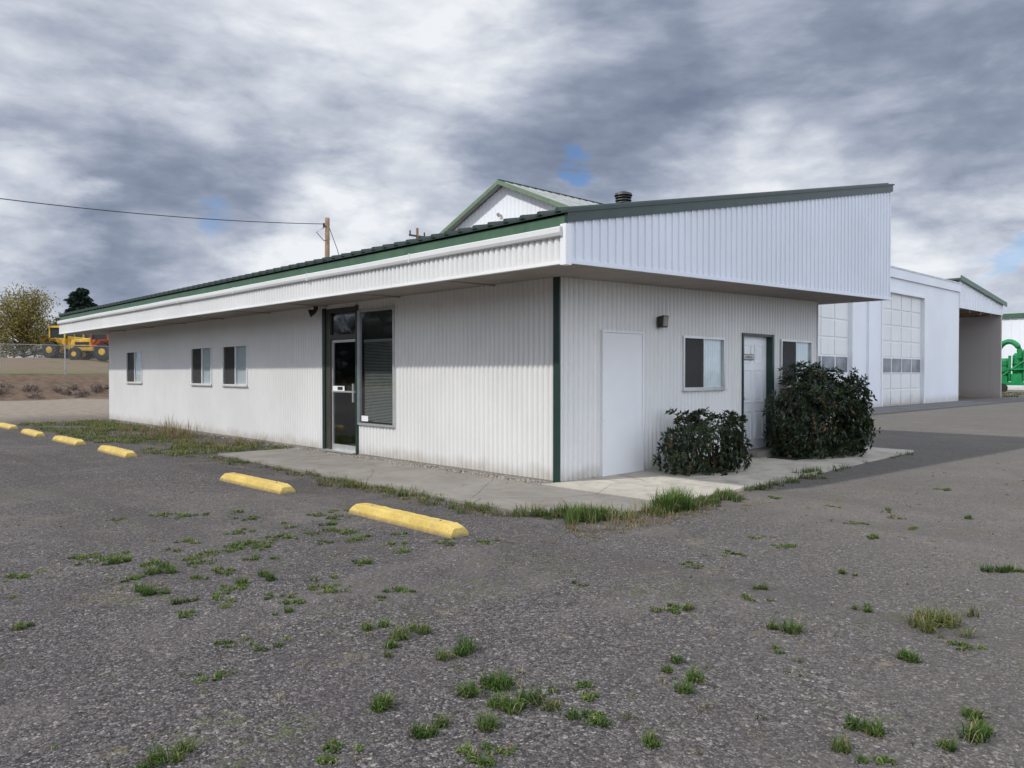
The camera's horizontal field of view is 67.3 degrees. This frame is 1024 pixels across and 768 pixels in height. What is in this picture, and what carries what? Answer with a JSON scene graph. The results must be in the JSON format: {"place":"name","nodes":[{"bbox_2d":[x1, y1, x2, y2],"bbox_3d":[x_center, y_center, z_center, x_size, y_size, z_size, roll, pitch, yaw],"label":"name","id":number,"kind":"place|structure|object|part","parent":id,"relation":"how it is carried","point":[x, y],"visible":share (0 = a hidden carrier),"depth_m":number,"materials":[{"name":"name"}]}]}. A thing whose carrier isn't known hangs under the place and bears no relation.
{"place":"outdoors","nodes":[
{"label":"outdoors","id":0,"kind":"place"},
{"bbox_2d":[218,448,652,515],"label":"concrete path","id":1,"kind":"structure","parent":0,"point":[478,489],"depth_m":10.65,"materials":[{"name":"grey concrete"}]},
{"bbox_2d":[0,357,1023,767],"bbox_3d":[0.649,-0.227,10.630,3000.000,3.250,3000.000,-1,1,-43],"label":"ground","id":2,"kind":"structure","parent":0,"point":[966,449],"depth_m":4.98,"materials":[{"name":"grey gravel"}]},
{"bbox_2d":[0,422,17,429],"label":"parking stop","id":3,"kind":"object","parent":2,"relation":"on","point":[7,426],"visible":0.99,"depth_m":21.37,"materials":[{"name":"yellow concrete"}]},
{"bbox_2d":[0,282,62,357],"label":"autumn tree","id":4,"kind":"object","parent":2,"relation":"on","point":[24,331],"visible":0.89,"depth_m":82.86,"materials":[{"name":"green plant"}]},
{"bbox_2d":[20,429,45,436],"bbox_3d":[-12.028,1.219,19.303,0.236,0.122,1.807,-1,1,-42],"label":"parking stop","id":5,"kind":"object","parent":2,"relation":"on","point":[32,433],"visible":1,"depth_m":18.91,"materials":[{"name":"yellow concrete"}]},
{"bbox_2d":[0,344,108,374],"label":"chain link fence","id":6,"kind":"object","parent":2,"relation":"on","point":[64,361],"visible":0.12,"depth_m":50.54,"materials":[{"name":"grey metal"}]},
{"bbox_2d":[0,380,108,398],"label":"dry brush","id":7,"kind":"object","parent":2,"relation":"on","point":[97,389],"visible":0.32,"depth_m":46.17,"materials":[{"name":"brown plant"}]},
{"bbox_2d":[31,287,98,355],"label":"conifer tree","id":8,"kind":"object","parent":2,"relation":"on","point":[79,298],"visible":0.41,"depth_m":104.02,"materials":[{"name":"green plant"}]},
{"bbox_2d":[40,326,94,358],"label":"tractor","id":9,"kind":"object","parent":2,"relation":"on","point":[56,339],"visible":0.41,"depth_m":71.30,"materials":[{"name":"yellow metal"}]},
{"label":"cab window","id":10,"kind":"part","parent":9,"relation":"part of","materials":[{"name":"black glass"}]},
{"bbox_2d":[52,435,85,445],"bbox_3d":[-9.879,1.250,17.138,0.235,0.122,1.807,-1,1,-45],"label":"parking stop","id":11,"kind":"object","parent":2,"relation":"on","point":[68,440],"visible":1,"depth_m":16.88,"materials":[{"name":"yellow concrete"}]},
{"bbox_2d":[55,334,94,357],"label":"tractor","id":12,"kind":"object","parent":2,"relation":"on","point":[83,335],"visible":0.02,"depth_m":76.69,"materials":[{"name":"yellow metal"}]},
{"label":"cab window","id":13,"kind":"part","parent":12,"relation":"part of","materials":[{"name":"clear glass"}]},
{"bbox_2d":[67,334,108,360],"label":"tractor","id":14,"kind":"object","parent":2,"relation":"on","point":[98,341],"visible":0.59,"depth_m":68.29,"materials":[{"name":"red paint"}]},
{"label":"cab window","id":15,"kind":"part","parent":14,"relation":"part of","materials":[{"name":"black glass"}]},
{"bbox_2d":[97,445,137,457],"bbox_3d":[-7.588,1.284,14.764,0.236,0.122,1.807,-1,1,-43],"label":"parking stop","id":16,"kind":"object","parent":2,"relation":"on","point":[117,451],"visible":1,"depth_m":14.48,"materials":[{"name":"yellow concrete"}]},
{"bbox_2d":[219,472,295,493],"bbox_3d":[-3.514,1.344,10.538,0.236,0.122,1.807,-1,1,-45],"label":"parking stop","id":17,"kind":"object","parent":2,"relation":"on","point":[271,486],"visible":1,"depth_m":10.31,"materials":[{"name":"yellow concrete"}]},
{"bbox_2d":[316,218,338,256],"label":"utility pole","id":18,"kind":"object","parent":2,"relation":"on","point":[326,225],"visible":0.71,"depth_m":44.80,"materials":[{"name":"brown wood"}]},
{"bbox_2d":[0,198,318,223],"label":"overhead wire","id":19,"kind":"object","parent":18,"relation":"attached to","point":[153,214],"visible":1,"depth_m":38.19,"materials":[{"name":"metal"}]},
{"bbox_2d":[109,420,551,485],"bbox_3d":[-6.461,1.266,17.687,0.678,0.056,20.017,-1,1,-43],"label":"gravel strip","id":20,"kind":"object","parent":2,"relation":"on","point":[501,477],"depth_m":12.96,"materials":[{"name":"gravel"}]},
{"bbox_2d":[348,503,468,538],"bbox_3d":[-1.108,1.381,7.927,0.236,0.122,1.807,-1,1,-43],"label":"parking stop","id":21,"kind":"object","parent":2,"relation":"on","point":[432,525],"visible":1,"depth_m":7.72,"materials":[{"name":"yellow concrete"}]},
{"bbox_2d":[409,228,424,238],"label":"utility pole","id":22,"kind":"object","parent":2,"relation":"on","point":[417,233],"visible":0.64,"depth_m":69.72,"materials":[{"name":"brown wood"}]},
{"bbox_2d":[57,183,894,482],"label":"office building","id":23,"kind":"structure","parent":2,"relation":"on","point":[569,343],"depth_m":12.74,"materials":[{"name":"white metal"}]},
{"bbox_2d":[126,351,142,383],"bbox_3d":[-11.495,-0.515,23.505,0.168,1.060,1.440,-1,1,-43],"label":"window","id":24,"kind":"structure","parent":23,"relation":"in","point":[134,373],"depth_m":23.50,"materials":[{"name":"glass"}]},
{"bbox_2d":[191,347,211,385],"bbox_3d":[-7.953,-0.461,19.711,0.090,1.060,1.360,-1,1,-43],"label":"window","id":25,"kind":"structure","parent":23,"relation":"in","point":[201,357],"depth_m":19.72,"materials":[{"name":"glass"}]},
{"bbox_2d":[221,344,247,386],"bbox_3d":[-6.542,-0.441,18.279,0.168,1.060,1.400,-1,1,-43],"label":"window","id":26,"kind":"structure","parent":23,"relation":"in","point":[234,357],"depth_m":18.28,"materials":[{"name":"grey glass"}]},
{"bbox_2d":[322,305,364,454],"bbox_3d":[-3.193,-0.081,14.824,0.430,2.800,1.370,-1,1,-43],"label":"door","id":27,"kind":"structure","parent":23,"relation":"in","point":[340,429],"depth_m":14.84,"materials":[{"name":"black glass"}]},
{"bbox_2d":[357,307,394,427],"bbox_3d":[-2.415,-0.299,13.960,0.195,2.120,1.201,-1,1,-43],"label":"window","id":28,"kind":"structure","parent":23,"relation":"in","point":[379,341],"depth_m":14.10,"materials":[{"name":"glass"}]},
{"bbox_2d":[600,330,643,475],"bbox_3d":[1.661,0.280,11.579,0.995,2.150,0.065,-1,1,-43],"label":"side door","id":29,"kind":"structure","parent":23,"relation":"in","point":[621,352],"depth_m":11.53,"materials":[{"name":"white paint"}]},
{"bbox_2d":[682,335,726,390],"bbox_3d":[3.273,-0.357,13.122,1.320,1.000,0.090,-1,1,-43],"label":"window","id":30,"kind":"structure","parent":23,"relation":"in","point":[703,364],"depth_m":13.11,"materials":[{"name":"glass"}]},
{"bbox_2d":[741,333,781,457],"bbox_3d":[4.662,0.186,14.295,1.260,2.240,0.490,-1,1,-43],"label":"door","id":31,"kind":"structure","parent":23,"relation":"in","point":[757,349],"depth_m":14.51,"materials":[{"name":"white paint"}]},
{"bbox_2d":[779,339,811,387],"bbox_3d":[5.693,-0.410,15.415,1.350,1.040,0.090,-1,1,-43],"label":"window","id":32,"kind":"structure","parent":23,"relation":"in","point":[790,351],"depth_m":15.32,"materials":[{"name":"glass"}]},
{"bbox_2d":[0,391,1023,767],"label":"grass","id":33,"kind":"structure","parent":2,"relation":"on","point":[674,501],"depth_m":5.75,"materials":[{"name":"green plant"}]},
{"bbox_2d":[1001,339,1023,392],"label":"grain vacuum","id":34,"kind":"object","parent":2,"relation":"on","point":[1016,377],"visible":0.73,"depth_m":59.47,"materials":[{"name":"green metal"}]},
{"bbox_2d":[0,0,1023,357],"label":"sky","id":35,"kind":"structure","parent":0,"point":[383,120],"materials":[{"name":"grey"}]},
{"bbox_2d":[440,179,603,232],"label":"gabled shed","id":36,"kind":"structure","parent":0,"point":[499,200],"depth_m":40.80,"materials":[{"name":"metal"}]},
{"bbox_2d":[543,465,797,500],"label":"pale concrete path","id":37,"kind":"structure","parent":0,"point":[636,484],"depth_m":10.61,"materials":[{"name":"grey concrete"}]},
{"bbox_2d":[653,406,753,475],"bbox_3d":[2.957,0.866,11.876,2.099,1.059,1.284,-1,1,-43],"label":"shrub","id":38,"kind":"object","parent":37,"relation":"on","point":[728,457],"visible":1,"depth_m":11.59,"materials":[{"name":"green plant"}]},
{"bbox_2d":[725,447,913,477],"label":"entrance pavement","id":39,"kind":"structure","parent":0,"point":[774,466],"depth_m":13.01,"materials":[{"name":"concrete"}]},
{"bbox_2d":[767,455,816,459],"bbox_3d":[5.031,1.309,13.806,0.800,0.012,0.550,-1,1,-43],"label":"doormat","id":40,"kind":"object","parent":39,"relation":"on","point":[785,457],"visible":0.57,"depth_m":13.66,"materials":[{"name":"black rubber"}]},
{"bbox_2d":[762,360,880,458],"bbox_3d":[5.827,0.448,14.246,2.943,1.828,1.828,-1,1,-43],"label":"shrub","id":41,"kind":"object","parent":39,"relation":"on","point":[813,406],"visible":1,"depth_m":13.83,"materials":[{"name":"green plant"}]},
{"bbox_2d":[818,266,961,407],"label":"garage building","id":42,"kind":"structure","parent":0,"point":[901,347],"depth_m":36.93,"materials":[{"name":"white paint"}]},
{"bbox_2d":[818,302,853,388],"bbox_3d":[12.498,-1.603,31.037,5.540,5.420,0.250,-1,1,-43],"label":"garage door","id":43,"kind":"structure","parent":42,"relation":"in","point":[832,318],"depth_m":31.99,"materials":[{"name":"white paint"}]},
{"bbox_2d":[880,290,925,406],"bbox_3d":[18.740,-1.687,36.952,5.540,5.420,0.250,-1,1,-43],"label":"garage door","id":44,"kind":"structure","parent":42,"relation":"in","point":[901,315],"depth_m":37.02,"materials":[{"name":"white paint"}]},
{"bbox_2d":[831,396,1023,417],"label":"garage apron","id":45,"kind":"object","parent":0,"point":[906,408],"visible":0.44,"depth_m":36.25,"materials":[{"name":"concrete"}]},
{"bbox_2d":[943,275,1006,397],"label":"open shed","id":46,"kind":"structure","parent":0,"point":[980,343],"depth_m":48.58,"materials":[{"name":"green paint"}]},
{"bbox_2d":[1002,313,1023,389],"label":"warehouse","id":47,"kind":"structure","parent":0,"point":[1013,326],"depth_m":70.45,"materials":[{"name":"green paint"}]}
]}

